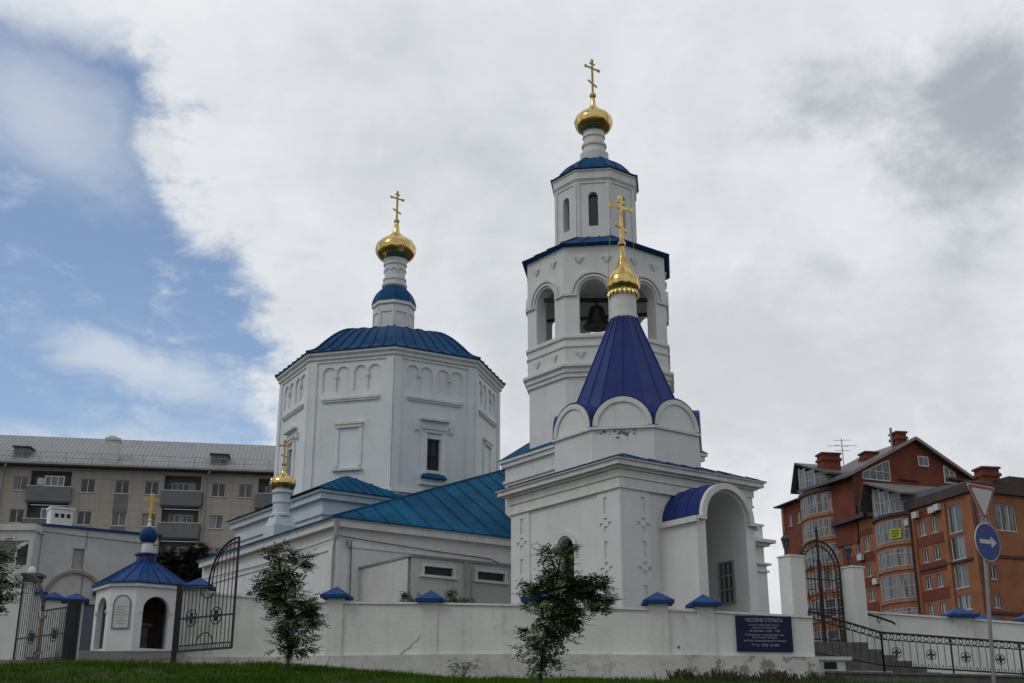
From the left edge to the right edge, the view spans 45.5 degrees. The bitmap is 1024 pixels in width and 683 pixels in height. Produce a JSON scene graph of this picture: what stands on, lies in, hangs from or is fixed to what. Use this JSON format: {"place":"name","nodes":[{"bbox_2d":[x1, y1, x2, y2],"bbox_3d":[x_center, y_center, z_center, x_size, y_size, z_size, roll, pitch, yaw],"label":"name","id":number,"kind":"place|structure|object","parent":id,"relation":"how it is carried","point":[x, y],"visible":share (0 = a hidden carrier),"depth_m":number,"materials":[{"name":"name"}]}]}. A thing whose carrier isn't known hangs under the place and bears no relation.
{"place":"outdoors","nodes":[
{"label":"outdoors","id":0,"kind":"place"},
{"bbox_2d":[0,650,184,663],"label":"paving","id":1,"kind":"structure","parent":0,"point":[102,656],"depth_m":42.24,"materials":[{"name":"grey concrete"}]},
{"bbox_2d":[0,573,46,659],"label":"boundary wall","id":2,"kind":"structure","parent":1,"relation":"on","point":[8,624],"depth_m":40.32,"materials":[{"name":"paint"}]},
{"bbox_2d":[26,588,47,656],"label":"pillar","id":3,"kind":"structure","parent":1,"relation":"on","point":[35,614],"depth_m":42.10,"materials":[{"name":"paint"}]},
{"bbox_2d":[40,592,63,659],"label":"pillar","id":4,"kind":"structure","parent":1,"relation":"on","point":[53,600],"depth_m":39.61,"materials":[{"name":"paint"}]},
{"bbox_2d":[61,600,82,660],"bbox_3d":[-13.148,8.787,36.487,0.390,2.080,0.434,5,-19,-14],"label":"gate post","id":5,"kind":"object","parent":1,"relation":"on","point":[71,634],"visible":0.73,"depth_m":36.40,"materials":[{"name":"black metal"}]},
{"bbox_2d":[12,573,67,660],"bbox_3d":[-14.465,8.456,37.637,3.071,2.899,0.099,-16,-25,39],"label":"gate leaf","id":6,"kind":"object","parent":5,"relation":"attached to","point":[32,636],"visible":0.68,"depth_m":37.75,"materials":[{"name":"black metal"}]},
{"bbox_2d":[60,593,89,659],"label":"pillar","id":7,"kind":"structure","parent":1,"relation":"on","point":[77,596],"depth_m":37.06,"materials":[{"name":"metal"}]},
{"bbox_2d":[90,493,188,651],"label":"pavilion chapel","id":8,"kind":"structure","parent":1,"relation":"on","point":[135,604],"depth_m":45.28,"materials":[{"name":"white paint"}]},
{"bbox_2d":[0,652,1022,682],"bbox_3d":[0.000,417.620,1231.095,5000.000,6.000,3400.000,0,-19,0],"label":"ground","id":9,"kind":"structure","parent":0,"point":[105,674],"depth_m":22.54,"materials":[{"name":"green plant"}]},
{"bbox_2d":[0,538,30,615],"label":"tree","id":10,"kind":"object","parent":9,"relation":"on","point":[5,586],"visible":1,"depth_m":19.88,"materials":[{"name":"green plant"}]},
{"bbox_2d":[0,523,161,649],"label":"gatehouse","id":11,"kind":"object","parent":9,"relation":"on","point":[66,560],"visible":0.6,"depth_m":56.44,"materials":[{"name":"grey paint"}]},
{"bbox_2d":[0,542,18,564],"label":"window","id":12,"kind":"structure","parent":11,"relation":"in","point":[11,544],"depth_m":55.12,"materials":[{"name":"grey glass"}]},
{"bbox_2d":[46,506,75,525],"bbox_3d":[-21.431,8.550,57.852,1.130,1.300,0.920,12,-22,-31],"label":"vent box","id":13,"kind":"object","parent":11,"relation":"on","point":[58,515],"visible":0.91,"depth_m":57.60,"materials":[{"name":"white paint"}]},
{"bbox_2d":[71,549,84,569],"bbox_3d":[-20.179,10.132,56.837,0.600,0.950,0.040,12,-22,-31],"label":"blind window","id":14,"kind":"structure","parent":11,"relation":"in","point":[78,554],"depth_m":56.82,"materials":[{"name":"grey paint"}]},
{"bbox_2d":[79,605,94,649],"bbox_3d":[-19.681,13.625,56.003,0.760,3.100,0.060,12,-22,-31],"label":"door","id":15,"kind":"structure","parent":11,"relation":"in","point":[88,611],"depth_m":56.22,"materials":[{"name":"grey metal"}]},
{"bbox_2d":[0,435,275,558],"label":"apartment building","id":16,"kind":"structure","parent":9,"relation":"on","point":[111,482],"depth_m":98.39,"materials":[{"name":"beige brick"}]},
{"bbox_2d":[8,509,24,523],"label":"window","id":17,"kind":"structure","parent":16,"relation":"in","point":[16,515],"depth_m":96.15,"materials":[{"name":"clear glass"}]},
{"bbox_2d":[12,477,28,490],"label":"window","id":18,"kind":"structure","parent":16,"relation":"in","point":[20,483],"depth_m":96.97,"materials":[{"name":"grey glass"}]},
{"bbox_2d":[44,475,64,485],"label":"window","id":19,"kind":"structure","parent":16,"relation":"in","point":[49,480],"depth_m":97.07,"materials":[{"name":"grey glass"}]},
{"bbox_2d":[75,511,91,525],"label":"window","id":20,"kind":"structure","parent":16,"relation":"in","point":[83,518],"depth_m":96.95,"materials":[{"name":"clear glass"}]},
{"bbox_2d":[79,479,95,492],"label":"window","id":21,"kind":"structure","parent":16,"relation":"in","point":[87,485],"depth_m":97.78,"materials":[{"name":"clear glass"}]},
{"bbox_2d":[111,512,126,526],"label":"window","id":22,"kind":"structure","parent":16,"relation":"in","point":[118,519],"depth_m":97.38,"materials":[{"name":"grey glass"}]},
{"bbox_2d":[113,480,129,493],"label":"window","id":23,"kind":"structure","parent":16,"relation":"in","point":[121,487],"depth_m":98.21,"materials":[{"name":"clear glass"}]},
{"bbox_2d":[140,513,155,527],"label":"window","id":24,"kind":"structure","parent":16,"relation":"in","point":[145,516],"depth_m":97.73,"materials":[{"name":"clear glass"}]},
{"bbox_2d":[143,481,158,494],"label":"window","id":25,"kind":"structure","parent":16,"relation":"in","point":[150,487],"depth_m":98.58,"materials":[{"name":"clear glass"}]},
{"bbox_2d":[168,515,192,522],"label":"window","id":26,"kind":"structure","parent":16,"relation":"in","point":[172,518],"depth_m":98.91,"materials":[{"name":"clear glass"}]},
{"bbox_2d":[171,483,195,490],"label":"window","id":27,"kind":"structure","parent":16,"relation":"in","point":[175,486],"depth_m":99.76,"materials":[{"name":"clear glass"}]},
{"bbox_2d":[208,515,222,528],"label":"window","id":28,"kind":"structure","parent":16,"relation":"in","point":[215,522],"depth_m":98.57,"materials":[{"name":"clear glass"}]},
{"bbox_2d":[210,484,225,497],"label":"window","id":29,"kind":"structure","parent":16,"relation":"in","point":[218,490],"depth_m":99.42,"materials":[{"name":"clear glass"}]},
{"bbox_2d":[237,485,252,497],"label":"window","id":30,"kind":"structure","parent":16,"relation":"in","point":[245,491],"depth_m":99.76,"materials":[{"name":"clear glass"}]},
{"bbox_2d":[170,584,182,663],"bbox_3d":[-8.280,7.048,30.137,0.170,2.080,0.170,5,-19,-14],"label":"gate post","id":31,"kind":"object","parent":9,"relation":"on","point":[175,628],"visible":0.82,"depth_m":30.10,"materials":[{"name":"black metal"}]},
{"bbox_2d":[176,536,240,652],"bbox_3d":[-7.401,6.166,29.748,2.070,2.649,0.098,-14,-23,35],"label":"gate leaf","id":32,"kind":"object","parent":31,"relation":"attached to","point":[215,616],"visible":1,"depth_m":29.59,"materials":[{"name":"black metal"}]},
{"bbox_2d":[156,539,215,582],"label":"tree","id":33,"kind":"object","parent":9,"relation":"on","point":[186,568],"visible":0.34,"depth_m":75.07,"materials":[{"name":"green plant"}]},
{"bbox_2d":[183,578,215,658],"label":"pillar","id":34,"kind":"structure","parent":9,"relation":"on","point":[198,582],"depth_m":30.35,"materials":[{"name":"paint"}]},
{"bbox_2d":[246,539,331,671],"bbox_3d":[-4.511,5.328,24.586,1.677,2.631,1.368,-6,-20,16],"label":"rowan sapling","id":35,"kind":"object","parent":9,"relation":"on","point":[272,591],"visible":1,"depth_m":24.50,"materials":[{"name":"green plant"}]},
{"bbox_2d":[196,439,510,601],"bbox_3d":[-4.502,9.272,50.493,13.095,9.790,12.619,13,-23,-33],"label":"church aisle","id":36,"kind":"object","parent":9,"relation":"on","point":[468,519],"visible":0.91,"depth_m":45.44,"materials":[{"name":"white paint"}]},
{"bbox_2d":[226,191,505,547],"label":"church","id":37,"kind":"structure","parent":9,"relation":"on","point":[392,403],"depth_m":55.56,"materials":[{"name":"paint"}]},
{"bbox_2d":[427,440,438,470],"bbox_3d":[-3.630,5.133,55.046,0.621,1.400,0.387,0,-19,0],"label":"window","id":38,"kind":"structure","parent":37,"relation":"in","point":[432,446],"depth_m":55.10,"materials":[{"name":"black glass"}]},
{"bbox_2d":[398,591,420,601],"bbox_3d":[-2.522,6.930,30.246,0.920,1.574,1.040,0,-19,0],"label":"bush","id":39,"kind":"object","parent":9,"relation":"on","point":[404,596],"visible":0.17,"depth_m":30.44,"materials":[{"name":"green plant"}]},
{"bbox_2d":[416,590,446,653],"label":"pillar","id":40,"kind":"structure","parent":9,"relation":"on","point":[429,625],"depth_m":28.88,"materials":[{"name":"paint"}]},
{"bbox_2d":[358,554,510,603],"bbox_3d":[-2.249,9.633,42.090,5.090,3.690,3.596,13,-23,-33],"label":"annex","id":41,"kind":"object","parent":9,"relation":"on","point":[414,575],"visible":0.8,"depth_m":40.92,"materials":[{"name":"grey paint"}]},
{"bbox_2d":[419,563,458,579],"bbox_3d":[-2.405,7.606,40.401,1.250,0.440,0.922,0,-19,0],"label":"window","id":42,"kind":"structure","parent":41,"relation":"in","point":[440,571],"depth_m":40.48,"materials":[{"name":"paint"}]},
{"bbox_2d":[473,569,509,584],"bbox_3d":[-0.687,8.001,41.561,1.250,0.440,0.922,0,-19,0],"label":"window","id":43,"kind":"structure","parent":41,"relation":"in","point":[481,575],"depth_m":41.64,"materials":[{"name":"paint"}]},
{"bbox_2d":[441,656,478,676],"bbox_3d":[-1.167,7.316,27.318,0.998,0.511,0.708,5,-19,-15],"label":"weed","id":44,"kind":"object","parent":9,"relation":"on","point":[462,672],"visible":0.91,"depth_m":27.33,"materials":[{"name":"green plant"}]},
{"bbox_2d":[444,587,478,602],"bbox_3d":[-1.352,6.864,30.071,1.088,1.587,0.936,0,-19,0],"label":"bush","id":45,"kind":"object","parent":9,"relation":"on","point":[450,594],"visible":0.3,"depth_m":30.18,"materials":[{"name":"green plant"}]},
{"bbox_2d":[184,592,819,680],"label":"boundary wall","id":46,"kind":"structure","parent":9,"relation":"on","point":[388,636],"depth_m":28.59,"materials":[{"name":"paint"}]},
{"bbox_2d":[320,587,353,655],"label":"pillar","id":47,"kind":"structure","parent":46,"relation":"on","point":[335,598],"depth_m":28.98,"materials":[{"name":"paint"}]},
{"bbox_2d":[641,592,674,654],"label":"wall pillar","id":48,"kind":"structure","parent":46,"relation":"attached to","point":[657,603],"depth_m":28.35,"materials":[{"name":"paint"}]},
{"bbox_2d":[735,615,793,651],"bbox_3d":[5.897,6.834,28.569,1.360,0.815,0.054,3,-19,-9],"label":"notice board","id":49,"kind":"object","parent":46,"relation":"attached to","point":[763,633],"visible":1,"depth_m":28.54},
{"bbox_2d":[520,593,552,653],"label":"wall pillar","id":50,"kind":"structure","parent":9,"relation":"on","point":[530,620],"depth_m":28.68,"materials":[{"name":"paint"}]},
{"bbox_2d":[508,542,625,682],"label":"rowan sapling","id":51,"kind":"object","parent":9,"relation":"on","point":[579,590],"visible":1,"depth_m":21.52,"materials":[{"name":"green plant"}]},
{"bbox_2d":[498,59,707,517],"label":"bell tower","id":52,"kind":"structure","parent":9,"relation":"on","point":[568,271],"depth_m":49.37,"materials":[{"name":"paint"}]},
{"bbox_2d":[589,194,597,225],"bbox_3d":[3.410,-5.460,51.063,0.400,1.550,0.040,-2,-19,7],"label":"window","id":53,"kind":"structure","parent":52,"relation":"in","point":[593,199],"depth_m":51.09,"materials":[{"name":"grey glass"}]},
{"bbox_2d":[544,298,647,322],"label":"bell beam","id":54,"kind":"structure","parent":52,"relation":"attached to","point":[592,300],"depth_m":49.64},
{"bbox_2d":[583,299,607,331],"bbox_3d":[3.420,-1.117,49.290,1.150,1.230,1.150,0,-19,0],"label":"bell","id":55,"kind":"object","parent":54,"relation":"hanging from","point":[596,321],"visible":0.94,"depth_m":48.97,"materials":[{"name":"brown metal"}]},
{"bbox_2d":[494,195,765,612],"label":"chapel","id":56,"kind":"structure","parent":9,"relation":"on","point":[635,499],"depth_m":36.42,"materials":[{"name":"white paint"}]},
{"bbox_2d":[564,540,574,601],"bbox_3d":[1.698,7.058,36.186,0.320,2.460,0.820,13,-23,-33],"label":"window","id":57,"kind":"structure","parent":56,"relation":"in","point":[571,567],"depth_m":36.56,"materials":[{"name":"black glass"}]},
{"bbox_2d":[718,560,735,604],"bbox_3d":[6.242,7.012,35.493,0.060,1.240,0.610,13,-23,-33],"label":"window","id":58,"kind":"structure","parent":56,"relation":"in","point":[726,578],"depth_m":35.48,"materials":[{"name":"grey glass"}]},
{"bbox_2d":[685,594,721,654],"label":"wall pillar","id":59,"kind":"structure","parent":9,"relation":"on","point":[707,605],"depth_m":28.42,"materials":[{"name":"paint"}]},
{"bbox_2d":[665,668,858,682],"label":"dry weeds","id":60,"kind":"object","parent":9,"relation":"on","point":[779,676],"visible":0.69,"depth_m":26.11,"materials":[{"name":"green plant"}]},
{"bbox_2d":[754,524,775,613],"bbox_3d":[5.653,9.149,44.685,4.720,4.480,6.620,13,-23,-33],"label":"church vestibule","id":61,"kind":"object","parent":9,"relation":"on","point":[761,542],"visible":0.17,"depth_m":43.50,"materials":[{"name":"white paint"}]},
{"bbox_2d":[814,642,940,676],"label":"stone steps","id":62,"kind":"structure","parent":9,"relation":"on","point":[843,662],"depth_m":29.84,"materials":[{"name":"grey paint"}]},
{"bbox_2d":[776,554,807,615],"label":"gate pillar","id":63,"kind":"structure","parent":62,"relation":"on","point":[792,581],"depth_m":30.51,"materials":[{"name":"paint"}]},
{"bbox_2d":[781,532,789,554],"bbox_3d":[6.930,5.127,30.949,0.225,0.580,0.260,0,-19,0],"label":"lantern","id":64,"kind":"object","parent":63,"relation":"on","point":[785,539],"visible":1,"depth_m":30.91,"materials":[{"name":"black metal"}]},
{"bbox_2d":[799,525,846,641],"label":"arched gate","id":65,"kind":"structure","parent":63,"relation":"attached to","point":[822,609],"depth_m":31.15,"materials":[{"name":"black metal"}]},
{"bbox_2d":[840,565,870,648],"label":"gate pillar","id":66,"kind":"structure","parent":62,"relation":"on","point":[854,595],"depth_m":31.14,"materials":[{"name":"paint"}]},
{"bbox_2d":[843,543,851,565],"bbox_3d":[8.660,5.488,31.512,0.225,0.580,0.260,0,-19,0],"label":"lantern","id":67,"kind":"object","parent":66,"relation":"on","point":[847,549],"visible":1,"depth_m":31.47,"materials":[{"name":"black metal"}]},
{"bbox_2d":[773,428,1023,641],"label":"apartment building","id":68,"kind":"structure","parent":9,"relation":"on","point":[900,516],"depth_m":126.36,"materials":[{"name":"orange brick"}]},
{"bbox_2d":[799,468,805,493],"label":"window","id":69,"kind":"structure","parent":68,"relation":"in","point":[802,472],"depth_m":144.18,"materials":[{"name":"grey glass"}]},
{"bbox_2d":[801,497,807,517],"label":"window","id":70,"kind":"structure","parent":68,"relation":"in","point":[804,501],"depth_m":143.18,"materials":[{"name":"grey glass"}]},
{"bbox_2d":[803,523,809,541],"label":"window","id":71,"kind":"structure","parent":68,"relation":"in","point":[806,527],"depth_m":142.23,"materials":[{"name":"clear glass"}]},
{"bbox_2d":[805,469,815,491],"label":"window","id":72,"kind":"structure","parent":68,"relation":"in","point":[809,475],"depth_m":142.48,"materials":[{"name":"grey glass"}]},
{"bbox_2d":[807,494,816,514],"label":"window","id":73,"kind":"structure","parent":68,"relation":"in","point":[811,500],"depth_m":141.54,"materials":[{"name":"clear glass"}]},
{"bbox_2d":[809,520,818,538],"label":"window","id":74,"kind":"structure","parent":68,"relation":"in","point":[812,524],"depth_m":140.75,"materials":[{"name":"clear glass"}]},
{"bbox_2d":[811,545,820,564],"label":"window","id":75,"kind":"structure","parent":68,"relation":"in","point":[813,550],"depth_m":139.86,"materials":[{"name":"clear glass"}]},
{"bbox_2d":[814,472,825,488],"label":"window","id":76,"kind":"structure","parent":68,"relation":"in","point":[819,477],"depth_m":141.09,"materials":[{"name":"grey glass"}]},
{"bbox_2d":[816,492,827,512],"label":"window","id":77,"kind":"structure","parent":68,"relation":"in","point":[822,506],"depth_m":140.25,"materials":[{"name":"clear glass"}]},
{"bbox_2d":[818,518,829,536],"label":"window","id":78,"kind":"structure","parent":68,"relation":"in","point":[824,530],"depth_m":139.30,"materials":[{"name":"grey glass"}]},
{"bbox_2d":[820,544,831,562],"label":"window","id":79,"kind":"structure","parent":68,"relation":"in","point":[824,555],"depth_m":138.36,"materials":[{"name":"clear glass"}]},
{"bbox_2d":[823,570,833,588],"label":"window","id":80,"kind":"structure","parent":68,"relation":"in","point":[826,574],"depth_m":137.39,"materials":[{"name":"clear glass"}]},
{"bbox_2d":[825,598,836,616],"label":"window","id":81,"kind":"structure","parent":68,"relation":"in","point":[833,602],"depth_m":136.40,"materials":[{"name":"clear glass"}]},
{"bbox_2d":[832,543,839,560],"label":"window","id":82,"kind":"structure","parent":68,"relation":"in","point":[837,551],"depth_m":137.66,"materials":[{"name":"grey glass"}]},
{"bbox_2d":[862,460,890,481],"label":"window","id":83,"kind":"structure","parent":68,"relation":"in","point":[881,471],"depth_m":138.09,"materials":[{"name":"grey glass"}]},
{"bbox_2d":[873,489,881,516],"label":"window","id":84,"kind":"structure","parent":68,"relation":"in","point":[876,495],"depth_m":129.38,"materials":[{"name":"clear glass"}]},
{"bbox_2d":[876,523,883,544],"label":"window","id":85,"kind":"structure","parent":68,"relation":"in","point":[879,526],"depth_m":128.34,"materials":[{"name":"grey glass"}]},
{"bbox_2d":[879,551,885,569],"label":"window","id":86,"kind":"structure","parent":68,"relation":"in","point":[881,555],"depth_m":127.41,"materials":[{"name":"grey glass"}]},
{"bbox_2d":[881,577,888,600],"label":"window","id":87,"kind":"structure","parent":68,"relation":"in","point":[884,580],"depth_m":126.48,"materials":[{"name":"grey glass"}]},
{"bbox_2d":[879,490,890,514],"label":"window","id":88,"kind":"structure","parent":68,"relation":"in","point":[884,495],"depth_m":127.97,"materials":[{"name":"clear glass"}]},
{"bbox_2d":[882,520,892,542],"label":"window","id":89,"kind":"structure","parent":68,"relation":"in","point":[887,525],"depth_m":127.06,"materials":[{"name":"grey glass"}]},
{"bbox_2d":[885,549,895,567],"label":"window","id":90,"kind":"structure","parent":68,"relation":"in","point":[890,557],"depth_m":126.04,"materials":[{"name":"grey glass"}]},
{"bbox_2d":[888,575,898,599],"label":"window","id":91,"kind":"structure","parent":68,"relation":"in","point":[892,580],"depth_m":125.15,"materials":[{"name":"grey glass"}]},
{"bbox_2d":[889,493,901,512],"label":"window","id":92,"kind":"structure","parent":68,"relation":"in","point":[895,502],"depth_m":126.78,"materials":[{"name":"grey glass"}]},
{"bbox_2d":[892,518,903,540],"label":"window","id":93,"kind":"structure","parent":68,"relation":"in","point":[897,523],"depth_m":125.89,"materials":[{"name":"grey glass"}]},
{"bbox_2d":[895,548,906,565],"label":"window","id":94,"kind":"structure","parent":68,"relation":"in","point":[900,554],"depth_m":125.00,"materials":[{"name":"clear glass"}]},
{"bbox_2d":[897,573,909,597],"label":"window","id":95,"kind":"structure","parent":68,"relation":"in","point":[903,583],"depth_m":124.03,"materials":[{"name":"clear glass"}]},
{"bbox_2d":[906,547,912,564],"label":"window","id":96,"kind":"structure","parent":68,"relation":"in","point":[908,549],"depth_m":124.41,"materials":[{"name":"grey glass"}]},
{"bbox_2d":[909,573,916,596],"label":"window","id":97,"kind":"structure","parent":68,"relation":"in","point":[911,575],"depth_m":123.46,"materials":[{"name":"grey glass"}]},
{"bbox_2d":[917,456,928,466],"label":"window","id":98,"kind":"structure","parent":68,"relation":"in","point":[923,461],"depth_m":141.06,"materials":[{"name":"grey glass"}]},
{"bbox_2d":[943,465,955,483],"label":"window","id":99,"kind":"structure","parent":68,"relation":"in","point":[947,473],"depth_m":141.89,"materials":[{"name":"grey glass"}]},
{"bbox_2d":[947,503,962,534],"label":"window","id":100,"kind":"structure","parent":68,"relation":"in","point":[954,511],"depth_m":118.78,"materials":[{"name":"grey glass"}]},
{"bbox_2d":[951,534,965,561],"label":"window","id":101,"kind":"structure","parent":68,"relation":"in","point":[958,544],"depth_m":117.89,"materials":[{"name":"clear glass"}]},
{"bbox_2d":[954,564,969,589],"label":"window","id":102,"kind":"structure","parent":68,"relation":"in","point":[961,571],"depth_m":117.00,"materials":[{"name":"grey glass"}]},
{"bbox_2d":[958,593,972,609],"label":"window","id":103,"kind":"structure","parent":68,"relation":"in","point":[964,601],"depth_m":116.12,"materials":[{"name":"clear glass"}]},
{"bbox_2d":[993,595,1002,608],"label":"window","id":104,"kind":"structure","parent":68,"relation":"in","point":[996,597],"depth_m":114.04,"materials":[{"name":"grey glass"}]},
{"bbox_2d":[993,504,1018,532],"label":"window","id":105,"kind":"structure","parent":68,"relation":"in","point":[1005,520],"depth_m":117.49,"materials":[{"name":"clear glass"}]},
{"bbox_2d":[825,671,1023,682],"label":"retaining wall","id":106,"kind":"structure","parent":9,"relation":"on","point":[931,677],"depth_m":28.76,"materials":[{"name":"grey concrete"}]},
{"bbox_2d":[808,610,1023,674],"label":"iron railing","id":107,"kind":"object","parent":106,"relation":"on","point":[931,655],"visible":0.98,"depth_m":29.16,"materials":[{"name":"black metal"}]},
{"bbox_2d":[867,611,1023,674],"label":"boundary wall","id":108,"kind":"structure","parent":9,"relation":"on","point":[943,626],"depth_m":31.83,"materials":[{"name":"paint"}]},
{"bbox_2d":[939,607,979,673],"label":"wall pillar","id":109,"kind":"structure","parent":9,"relation":"on","point":[962,623],"depth_m":31.89,"materials":[{"name":"paint"}]},
{"bbox_2d":[967,483,999,682],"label":"road sign","id":110,"kind":"object","parent":9,"relation":"on","point":[987,541],"visible":1,"depth_m":23.00,"materials":[{"name":"metal"}]},
{"bbox_2d":[0,0,1023,613],"label":"sky","id":111,"kind":"structure","parent":0,"point":[195,195],"materials":[{"name":"white"}]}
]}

